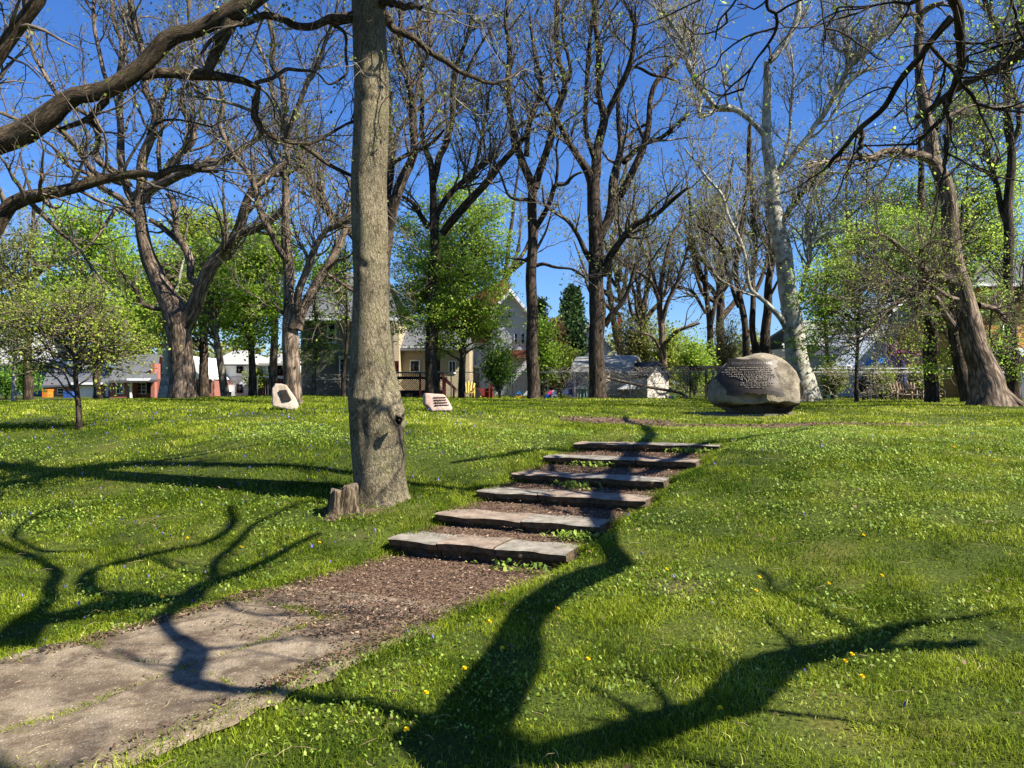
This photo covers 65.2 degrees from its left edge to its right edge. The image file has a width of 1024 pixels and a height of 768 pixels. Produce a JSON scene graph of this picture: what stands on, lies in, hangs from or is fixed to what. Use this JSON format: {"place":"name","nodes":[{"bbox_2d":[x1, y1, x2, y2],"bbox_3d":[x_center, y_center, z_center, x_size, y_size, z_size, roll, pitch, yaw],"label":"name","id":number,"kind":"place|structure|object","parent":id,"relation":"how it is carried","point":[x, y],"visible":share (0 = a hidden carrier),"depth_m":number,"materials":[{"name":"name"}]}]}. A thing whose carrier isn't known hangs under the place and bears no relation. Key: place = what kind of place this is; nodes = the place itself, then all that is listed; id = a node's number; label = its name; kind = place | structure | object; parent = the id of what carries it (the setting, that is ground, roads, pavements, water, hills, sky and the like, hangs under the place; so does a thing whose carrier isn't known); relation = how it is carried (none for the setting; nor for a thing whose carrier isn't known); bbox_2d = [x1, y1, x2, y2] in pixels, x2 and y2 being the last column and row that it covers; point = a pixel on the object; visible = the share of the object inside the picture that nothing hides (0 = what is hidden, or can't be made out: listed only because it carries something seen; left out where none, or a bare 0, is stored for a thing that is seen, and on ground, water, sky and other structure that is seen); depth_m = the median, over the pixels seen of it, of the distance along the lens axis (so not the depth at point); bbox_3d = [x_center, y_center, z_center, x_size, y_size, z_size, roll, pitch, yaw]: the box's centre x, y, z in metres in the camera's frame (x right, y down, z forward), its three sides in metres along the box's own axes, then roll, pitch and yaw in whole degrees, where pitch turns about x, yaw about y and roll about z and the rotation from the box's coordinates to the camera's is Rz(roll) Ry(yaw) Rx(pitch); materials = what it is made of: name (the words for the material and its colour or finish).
{"place":"outdoors","nodes":[
{"label":"outdoors","id":0,"kind":"place"},
{"bbox_2d":[0,585,464,767],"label":"path","id":1,"kind":"structure","parent":0,"point":[103,726],"depth_m":4.56,"materials":[{"name":"concrete"}]},
{"bbox_2d":[0,385,1023,767],"bbox_3d":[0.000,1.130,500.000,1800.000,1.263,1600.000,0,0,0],"label":"lawn ground","id":2,"kind":"structure","parent":0,"point":[834,741],"depth_m":6.50,"materials":[{"name":"green plant"}]},
{"bbox_2d":[0,362,22,399],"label":"shrub","id":3,"kind":"object","parent":2,"relation":"on","point":[5,386],"visible":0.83,"depth_m":49.71,"materials":[{"name":"green plant"}]},
{"bbox_2d":[5,360,52,398],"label":"shrub","id":4,"kind":"object","parent":2,"relation":"on","point":[36,383],"visible":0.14,"depth_m":52.03,"materials":[{"name":"green plant"}]},
{"bbox_2d":[0,226,59,400],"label":"willow tree","id":5,"kind":"object","parent":2,"relation":"on","point":[16,248],"visible":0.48,"depth_m":43.67,"materials":[{"name":"green plant"}]},
{"bbox_2d":[0,152,98,399],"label":"maple tree","id":6,"kind":"object","parent":2,"relation":"on","point":[28,386],"visible":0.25,"depth_m":49.83,"materials":[{"name":"green plant"}]},
{"bbox_2d":[0,333,114,394],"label":"house","id":7,"kind":"structure","parent":2,"relation":"on","point":[44,373],"depth_m":66.39,"materials":[{"name":"grey"}]},
{"bbox_2d":[42,367,111,396],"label":"garage","id":8,"kind":"structure","parent":2,"relation":"on","point":[86,388],"depth_m":60.00,"materials":[{"name":"orange brick"}]},
{"bbox_2d":[17,194,163,398],"bbox_3d":[-21.197,-4.273,40.183,7.234,10.502,6.203,0,0,0],"label":"maple tree","id":9,"kind":"object","parent":2,"relation":"on","point":[83,232],"visible":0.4,"depth_m":39.46,"materials":[{"name":"green plant"}]},
{"bbox_2d":[0,265,181,429],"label":"maple sapling","id":10,"kind":"object","parent":2,"relation":"on","point":[47,329],"visible":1,"depth_m":14.85,"materials":[{"name":"green plant"}]},
{"bbox_2d":[97,248,164,357],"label":"maple tree","id":11,"kind":"object","parent":2,"relation":"on","point":[137,259],"visible":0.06,"depth_m":61.42,"materials":[{"name":"green plant"}]},
{"bbox_2d":[117,227,203,397],"bbox_3d":[-17.196,-3.467,40.082,4.348,8.817,3.422,0,0,0],"label":"maple tree","id":12,"kind":"object","parent":2,"relation":"on","point":[164,379],"visible":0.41,"depth_m":39.74,"materials":[{"name":"green plant"}]},
{"bbox_2d":[107,354,228,397],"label":"house","id":13,"kind":"structure","parent":2,"relation":"on","point":[139,386],"depth_m":54.85,"materials":[{"name":"white brick"}]},
{"bbox_2d":[0,0,342,398],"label":"maple tree","id":14,"kind":"object","parent":2,"relation":"on","point":[180,316],"visible":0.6,"depth_m":27.60,"materials":[{"name":"brown plant"}]},
{"bbox_2d":[117,190,248,396],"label":"maple tree","id":15,"kind":"object","parent":2,"relation":"on","point":[203,383],"visible":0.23,"depth_m":45.72,"materials":[{"name":"green plant"}]},
{"bbox_2d":[167,229,253,396],"bbox_3d":[-13.535,-3.137,35.932,3.831,7.796,3.716,0,0,-11],"label":"maple tree","id":16,"kind":"object","parent":2,"relation":"on","point":[210,313],"visible":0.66,"depth_m":35.86,"materials":[{"name":"green plant"}]},
{"bbox_2d":[0,0,443,338],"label":"tree","id":17,"kind":"object","parent":2,"relation":"on","point":[35,125],"visible":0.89,"depth_m":8.62,"materials":[{"name":"brown plant"}]},
{"bbox_2d":[223,350,265,395],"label":"house","id":18,"kind":"structure","parent":2,"relation":"on","point":[237,365],"depth_m":58.00,"materials":[{"name":"white"}]},
{"bbox_2d":[238,363,268,392],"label":"shrub","id":19,"kind":"object","parent":2,"relation":"on","point":[260,383],"visible":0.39,"depth_m":44.89,"materials":[{"name":"green plant"}]},
{"bbox_2d":[197,223,327,395],"bbox_3d":[-12.083,-3.495,38.051,5.434,8.408,5.515,0,0,-39],"label":"maple tree","id":20,"kind":"object","parent":2,"relation":"on","point":[248,330],"visible":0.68,"depth_m":37.49,"materials":[{"name":"green plant"}]},
{"bbox_2d":[246,201,307,394],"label":"maple tree","id":21,"kind":"object","parent":2,"relation":"on","point":[273,377],"visible":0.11,"depth_m":41.80,"materials":[{"name":"green plant"}]},
{"bbox_2d":[125,0,431,403],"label":"maple tree","id":22,"kind":"object","parent":2,"relation":"on","point":[294,311],"visible":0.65,"depth_m":23.82,"materials":[{"name":"brown plant"}]},
{"bbox_2d":[258,354,300,394],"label":"house","id":23,"kind":"structure","parent":2,"relation":"on","point":[264,363],"depth_m":55.98,"materials":[{"name":"white paint"}]},
{"bbox_2d":[272,384,298,409],"bbox_3d":[-5.183,0.290,18.332,0.682,0.603,0.665,0,0,0],"label":"plaque stone","id":24,"kind":"object","parent":2,"relation":"on","point":[283,396],"visible":0.98,"depth_m":18.08,"materials":[{"name":"white stone"}]},
{"bbox_2d":[269,260,350,395],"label":"maple tree","id":25,"kind":"object","parent":2,"relation":"on","point":[315,352],"visible":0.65,"depth_m":37.93,"materials":[{"name":"green plant"}]},
{"bbox_2d":[295,240,352,396],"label":"maple tree","id":26,"kind":"object","parent":2,"relation":"on","point":[339,267],"visible":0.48,"depth_m":35.78,"materials":[{"name":"green plant"}]},
{"bbox_2d":[301,379,347,394],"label":"chain link fence","id":27,"kind":"object","parent":2,"relation":"on","point":[318,386],"visible":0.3,"depth_m":40.97,"materials":[{"name":"metal"}]},
{"bbox_2d":[302,374,348,395],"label":"vines","id":28,"kind":"object","parent":27,"relation":"attached to","point":[318,391],"visible":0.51,"depth_m":40.87,"materials":[{"name":"green plant"}]},
{"bbox_2d":[321,483,364,520],"bbox_3d":[-1.859,1.275,8.831,0.518,0.372,0.524,0,0,-24],"label":"tree stump","id":29,"kind":"object","parent":2,"relation":"on","point":[343,501],"visible":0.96,"depth_m":8.69,"materials":[{"name":"brown wood"}]},
{"bbox_2d":[301,273,406,395],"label":"house","id":30,"kind":"structure","parent":2,"relation":"on","point":[336,368],"depth_m":44.00,"materials":[{"name":"grey"}]},
{"bbox_2d":[248,0,482,304],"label":"oak tree","id":31,"kind":"object","parent":2,"relation":"on","point":[404,68],"visible":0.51,"depth_m":31.49,"materials":[{"name":"brown plant"}]},
{"bbox_2d":[166,0,623,507],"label":"tree","id":32,"kind":"object","parent":2,"relation":"on","point":[376,409],"visible":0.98,"depth_m":9.10,"materials":[{"name":"brown plant"}]},
{"bbox_2d":[394,361,455,397],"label":"deck","id":33,"kind":"structure","parent":2,"relation":"on","point":[406,386],"depth_m":42.00,"materials":[{"name":"black wood"}]},
{"bbox_2d":[396,319,473,396],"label":"house","id":34,"kind":"structure","parent":2,"relation":"on","point":[410,360],"depth_m":46.00,"materials":[{"name":"beige paint"}]},
{"bbox_2d":[423,393,451,411],"bbox_3d":[-1.698,0.420,18.283,0.712,0.418,0.550,0,0,0],"label":"marker stone","id":35,"kind":"object","parent":2,"relation":"on","point":[435,402],"visible":0.98,"depth_m":18.11,"materials":[{"name":"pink stone"}]},
{"bbox_2d":[108,328,772,392],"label":"distant wood","id":36,"kind":"object","parent":2,"relation":"on","point":[224,350],"visible":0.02,"depth_m":88.31,"materials":[{"name":"green plant"}]},
{"bbox_2d":[389,224,522,398],"bbox_3d":[-3.003,-3.304,37.194,7.104,8.238,5.287,0,0,0],"label":"maple tree","id":37,"kind":"object","parent":2,"relation":"on","point":[453,308],"visible":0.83,"depth_m":36.46,"materials":[{"name":"green plant"}]},
{"bbox_2d":[390,171,524,393],"bbox_3d":[-3.088,-4.972,40.019,7.847,11.624,4.672,0,0,0],"label":"maple tree","id":38,"kind":"object","parent":2,"relation":"on","point":[473,237],"visible":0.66,"depth_m":39.68,"materials":[{"name":"green plant"}]},
{"bbox_2d":[387,531,579,568],"bbox_3d":[-0.276,1.622,7.789,1.874,0.205,0.563,0,0,23],"label":"stone step","id":39,"kind":"object","parent":2,"relation":"on","point":[462,547],"visible":0.86,"depth_m":7.66,"materials":[{"name":"stone"}]},
{"bbox_2d":[392,0,577,393],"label":"oak tree","id":40,"kind":"object","parent":2,"relation":"on","point":[431,364],"visible":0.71,"depth_m":35.66,"materials":[{"name":"brown plant"}]},
{"bbox_2d":[396,371,574,397],"bbox_3d":[-1.486,0.089,39.496,9.157,1.443,0.068,0,0,0],"label":"chain link fence","id":41,"kind":"object","parent":2,"relation":"on","point":[451,372],"visible":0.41,"depth_m":39.47,"materials":[{"name":"metal"}]},
{"bbox_2d":[472,335,524,397],"bbox_3d":[-0.620,-0.826,37.842,2.600,3.128,2.901,0,0,0],"label":"shrub","id":42,"kind":"object","parent":2,"relation":"on","point":[497,374],"visible":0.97,"depth_m":37.72,"materials":[{"name":"green plant"}]},
{"bbox_2d":[459,278,553,395],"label":"house","id":43,"kind":"structure","parent":2,"relation":"on","point":[516,334],"depth_m":50.00,"materials":[{"name":"white"}]},
{"bbox_2d":[0,415,1021,767],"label":"leaf litter","id":44,"kind":"object","parent":2,"relation":"on","point":[388,613],"visible":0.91,"depth_m":6.48,"materials":[{"name":"brown plant"}]},
{"bbox_2d":[0,427,1022,767],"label":"fallen twigs","id":45,"kind":"object","parent":2,"relation":"on","point":[514,565],"visible":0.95,"depth_m":6.08,"materials":[{"name":"wood"}]},
{"bbox_2d":[0,419,1023,767],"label":"clover patches","id":46,"kind":"object","parent":2,"relation":"on","point":[810,435],"visible":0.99,"depth_m":8.22,"materials":[{"name":"green plant"}]},
{"bbox_2d":[0,408,1023,707],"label":"violets","id":47,"kind":"object","parent":2,"relation":"on","point":[318,454],"visible":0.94,"depth_m":11.36,"materials":[{"name":"purple plant"}]},
{"bbox_2d":[446,143,586,295],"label":"maple tree","id":48,"kind":"object","parent":2,"relation":"on","point":[519,223],"visible":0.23,"depth_m":55.90,"materials":[{"name":"brown plant"}]},
{"bbox_2d":[435,509,613,535],"bbox_3d":[0.108,1.495,8.493,1.896,0.203,0.560,0,0,24],"label":"stone step","id":49,"kind":"object","parent":2,"relation":"on","point":[517,521],"visible":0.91,"depth_m":8.36,"materials":[{"name":"stone"}]},
{"bbox_2d":[443,0,638,398],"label":"oak tree","id":50,"kind":"object","parent":2,"relation":"on","point":[532,362],"visible":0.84,"depth_m":33.73,"materials":[{"name":"brown plant"}]},
{"bbox_2d":[513,302,572,395],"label":"maple tree","id":51,"kind":"object","parent":2,"relation":"on","point":[546,359],"visible":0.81,"depth_m":45.63,"materials":[{"name":"green plant"}]},
{"bbox_2d":[537,295,551,394],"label":"pine tree","id":52,"kind":"object","parent":2,"relation":"on","point":[542,301],"visible":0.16,"depth_m":61.72,"materials":[{"name":"green plant"}]},
{"bbox_2d":[541,316,570,394],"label":"pine tree","id":53,"kind":"object","parent":2,"relation":"on","point":[561,326],"visible":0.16,"depth_m":53.68,"materials":[{"name":"green plant"}]},
{"bbox_2d":[540,339,584,395],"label":"shrub","id":54,"kind":"object","parent":2,"relation":"on","point":[571,354],"visible":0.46,"depth_m":47.62,"materials":[{"name":"green plant"}]},
{"bbox_2d":[476,487,653,509],"bbox_3d":[0.608,1.370,9.389,2.084,0.202,0.562,0,0,25],"label":"stone step","id":55,"kind":"object","parent":2,"relation":"on","point":[589,499],"visible":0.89,"depth_m":9.20,"materials":[{"name":"stone"}]},
{"bbox_2d":[558,283,588,377],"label":"pine tree","id":56,"kind":"object","parent":2,"relation":"on","point":[572,309],"visible":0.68,"depth_m":57.45,"materials":[{"name":"green plant"}]},
{"bbox_2d":[511,470,671,489],"bbox_3d":[0.984,1.245,10.133,2.053,0.202,0.558,0,0,27],"label":"stone step","id":57,"kind":"object","parent":2,"relation":"on","point":[623,481],"visible":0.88,"depth_m":9.92,"materials":[{"name":"stone"}]},
{"bbox_2d":[571,355,640,397],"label":"garden shed","id":58,"kind":"structure","parent":2,"relation":"on","point":[622,361],"depth_m":42.82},
{"bbox_2d":[553,123,665,355],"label":"maple tree","id":59,"kind":"object","parent":2,"relation":"on","point":[610,282],"visible":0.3,"depth_m":59.88,"materials":[{"name":"brown plant"}]},
{"bbox_2d":[491,0,744,398],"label":"oak tree","id":60,"kind":"object","parent":2,"relation":"on","point":[598,227],"visible":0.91,"depth_m":33.70,"materials":[{"name":"brown plant"}]},
{"bbox_2d":[543,454,700,469],"bbox_3d":[1.527,1.120,11.204,2.198,0.203,0.558,0,0,25],"label":"stone step","id":61,"kind":"object","parent":2,"relation":"on","point":[663,463],"visible":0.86,"depth_m":10.99,"materials":[{"name":"stone"}]},
{"bbox_2d":[605,298,673,361],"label":"shrub","id":62,"kind":"object","parent":2,"relation":"on","point":[631,346],"visible":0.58,"depth_m":51.45,"materials":[{"name":"green plant"}]},
{"bbox_2d":[575,371,716,397],"bbox_3d":[7.200,0.088,39.496,8.243,1.443,0.068,0,0,0],"label":"chain link fence","id":63,"kind":"object","parent":2,"relation":"on","point":[642,382],"visible":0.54,"depth_m":39.47,"materials":[{"name":"metal"}]},
{"bbox_2d":[540,367,719,397],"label":"vines","id":64,"kind":"object","parent":63,"relation":"attached to","point":[615,372],"visible":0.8,"depth_m":39.38,"materials":[{"name":"plant"}]},
{"bbox_2d":[573,441,720,452],"bbox_3d":[2.087,0.996,12.220,2.239,0.204,0.554,0,0,15],"label":"stone step","id":65,"kind":"object","parent":2,"relation":"on","point":[625,446],"visible":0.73,"depth_m":12.08,"materials":[{"name":"stone"}]},
{"bbox_2d":[607,377,688,398],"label":"fallen log","id":66,"kind":"object","parent":2,"relation":"on","point":[664,389],"visible":0.68,"depth_m":40.20,"materials":[{"name":"brown wood"}]},
{"bbox_2d":[571,162,725,369],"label":"maple tree","id":67,"kind":"object","parent":2,"relation":"on","point":[661,345],"visible":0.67,"depth_m":45.60,"materials":[{"name":"brown plant"}]},
{"bbox_2d":[631,361,670,397],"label":"garden shed","id":68,"kind":"structure","parent":2,"relation":"on","point":[646,365],"depth_m":41.19,"materials":[{"name":"beige paint"}]},
{"bbox_2d":[632,312,693,385],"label":"shrub","id":69,"kind":"object","parent":2,"relation":"on","point":[655,356],"visible":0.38,"depth_m":49.56,"materials":[{"name":"green plant"}]},
{"bbox_2d":[603,208,725,361],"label":"maple tree","id":70,"kind":"object","parent":2,"relation":"on","point":[636,298],"visible":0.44,"depth_m":51.29,"materials":[{"name":"brown plant"}]},
{"bbox_2d":[663,328,721,396],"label":"shrub","id":71,"kind":"object","parent":2,"relation":"on","point":[694,357],"visible":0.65,"depth_m":44.66,"materials":[{"name":"green plant"}]},
{"bbox_2d":[675,366,721,397],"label":"pergola","id":72,"kind":"object","parent":2,"relation":"on","point":[695,367],"visible":0.55,"depth_m":42.00,"materials":[{"name":"black wood"}]},
{"bbox_2d":[638,151,760,391],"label":"maple tree","id":73,"kind":"object","parent":2,"relation":"on","point":[710,315],"visible":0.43,"depth_m":46.27,"materials":[{"name":"brown plant"}]},
{"bbox_2d":[661,157,767,371],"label":"maple tree","id":74,"kind":"object","parent":2,"relation":"on","point":[721,305],"visible":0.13,"depth_m":55.71,"materials":[{"name":"brown plant"}]},
{"bbox_2d":[699,302,759,376],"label":"shrub","id":75,"kind":"object","parent":2,"relation":"on","point":[726,352],"visible":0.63,"depth_m":46.75,"materials":[{"name":"green plant"}]},
{"bbox_2d":[689,412,794,415],"bbox_3d":[6.038,0.828,20.850,2.795,0.145,1.600,0,0,0],"label":"concrete pad","id":76,"kind":"object","parent":2,"relation":"on","point":[736,414],"visible":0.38,"depth_m":20.49,"materials":[{"name":"grey concrete"}]},
{"bbox_2d":[707,353,803,412],"bbox_3d":[6.348,0.031,20.666,2.480,1.686,1.795,0,0,0],"label":"boulder","id":77,"kind":"object","parent":76,"relation":"on","point":[760,382],"visible":0.94,"depth_m":20.14,"materials":[{"name":"stone"}]},
{"bbox_2d":[666,83,855,356],"bbox_3d":[11.863,-7.303,38.799,10.059,16.378,6.911,0,0,-34],"label":"maple tree","id":78,"kind":"object","parent":2,"relation":"on","point":[769,290],"visible":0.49,"depth_m":39.68,"materials":[{"name":"brown plant"}]},
{"bbox_2d":[632,0,945,401],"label":"sycamore tree","id":79,"kind":"object","parent":2,"relation":"on","point":[783,253],"visible":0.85,"depth_m":33.36,"materials":[{"name":"grey plant"}]},
{"bbox_2d":[750,320,828,359],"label":"house","id":80,"kind":"structure","parent":2,"relation":"on","point":[777,349],"depth_m":57.32,"materials":[{"name":"beige paint"}]},
{"bbox_2d":[597,0,1023,234],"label":"oak tree","id":81,"kind":"object","parent":2,"relation":"on","point":[963,61],"visible":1,"depth_m":8.38,"materials":[{"name":"brown plant"}]},
{"bbox_2d":[775,208,867,391],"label":"hawthorn tree","id":82,"kind":"object","parent":2,"relation":"on","point":[817,259],"visible":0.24,"depth_m":43.79,"materials":[{"name":"green plant"}]},
{"bbox_2d":[814,356,854,398],"bbox_3d":[16.025,-0.318,39.879,2.234,2.296,2.344,0,0,-45],"label":"shrub","id":83,"kind":"object","parent":2,"relation":"on","point":[823,380],"visible":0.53,"depth_m":39.85,"materials":[{"name":"green plant"}]},
{"bbox_2d":[790,153,892,312],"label":"maple tree","id":84,"kind":"object","parent":2,"relation":"on","point":[839,216],"visible":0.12,"depth_m":57.94,"materials":[{"name":"green plant"}]},
{"bbox_2d":[768,202,953,402],"bbox_3d":[13.317,-3.004,29.999,6.798,7.669,3.506,0,0,-13],"label":"hawthorn tree","id":85,"kind":"object","parent":2,"relation":"on","point":[825,310],"visible":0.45,"depth_m":29.87,"materials":[{"name":"green plant"}]},
{"bbox_2d":[809,295,915,396],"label":"house","id":86,"kind":"structure","parent":2,"relation":"on","point":[861,364],"depth_m":48.00,"materials":[{"name":"grey"}]},
{"bbox_2d":[852,369,876,399],"bbox_3d":[16.999,0.061,38.500,1.171,1.614,0.573,0,0,0],"label":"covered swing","id":87,"kind":"object","parent":2,"relation":"on","point":[863,381],"visible":0.48,"depth_m":38.31,"materials":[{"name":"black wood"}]},
{"bbox_2d":[860,363,897,397],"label":"shrub","id":88,"kind":"object","parent":2,"relation":"on","point":[884,385],"visible":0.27,"depth_m":40.68,"materials":[{"name":"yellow plant"}]},
{"bbox_2d":[740,0,1023,406],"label":"sycamore tree","id":89,"kind":"object","parent":2,"relation":"on","point":[987,385],"visible":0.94,"depth_m":23.02,"materials":[{"name":"brown plant"}]},
{"bbox_2d":[864,356,922,397],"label":"canopy","id":90,"kind":"object","parent":2,"relation":"on","point":[872,361],"visible":0.13,"depth_m":44.00,"materials":[{"name":"white paint"}]},
{"bbox_2d":[876,328,946,388],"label":"lilac bush","id":91,"kind":"object","parent":2,"relation":"on","point":[902,353],"visible":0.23,"depth_m":42.55,"materials":[{"name":"green plant"}]},
{"bbox_2d":[811,368,1023,400],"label":"chain link fence","id":92,"kind":"object","parent":2,"relation":"on","point":[870,391],"visible":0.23,"depth_m":36.47,"materials":[{"name":"metal"}]},
{"bbox_2d":[812,367,952,400],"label":"vines","id":93,"kind":"object","parent":92,"relation":"attached to","point":[874,382],"visible":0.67,"depth_m":36.27,"materials":[{"name":"plant"}]},
{"bbox_2d":[905,359,943,398],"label":"shrub","id":94,"kind":"object","parent":2,"relation":"on","point":[918,379],"visible":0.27,"depth_m":40.68,"materials":[{"name":"green plant"}]},
{"bbox_2d":[835,140,1023,282],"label":"hawthorn tree","id":95,"kind":"object","parent":2,"relation":"on","point":[984,206],"visible":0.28,"depth_m":35.80,"materials":[{"name":"green plant"}]},
{"bbox_2d":[835,57,1023,401],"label":"maple tree","id":96,"kind":"object","parent":2,"relation":"on","point":[931,391],"visible":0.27,"depth_m":30.93,"materials":[{"name":"green plant"}]},
{"bbox_2d":[840,204,1023,401],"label":"maple tree","id":97,"kind":"object","parent":2,"relation":"on","point":[960,369],"visible":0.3,"depth_m":28.79,"materials":[{"name":"green plant"}]},
{"bbox_2d":[897,259,1023,397],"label":"house","id":98,"kind":"structure","parent":2,"relation":"on","point":[951,387],"depth_m":43.00,"materials":[{"name":"beige wood"}]},
{"bbox_2d":[914,279,1023,395],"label":"hawthorn tree","id":99,"kind":"object","parent":2,"relation":"on","point":[1013,373],"visible":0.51,"depth_m":29.85,"materials":[{"name":"green plant"}]},
{"bbox_2d":[930,163,1023,289],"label":"hawthorn tree","id":100,"kind":"object","parent":2,"relation":"on","point":[989,228],"visible":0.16,"depth_m":39.77,"materials":[{"name":"green plant"}]},
{"bbox_2d":[934,0,1023,400],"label":"maple tree","id":101,"kind":"object","parent":2,"relation":"on","point":[1005,205],"visible":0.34,"depth_m":32.88,"materials":[{"name":"green plant"}]},
{"bbox_2d":[0,0,1023,383],"label":"sky","id":102,"kind":"structure","parent":0,"point":[548,279],"materials":[{"name":"blue"}]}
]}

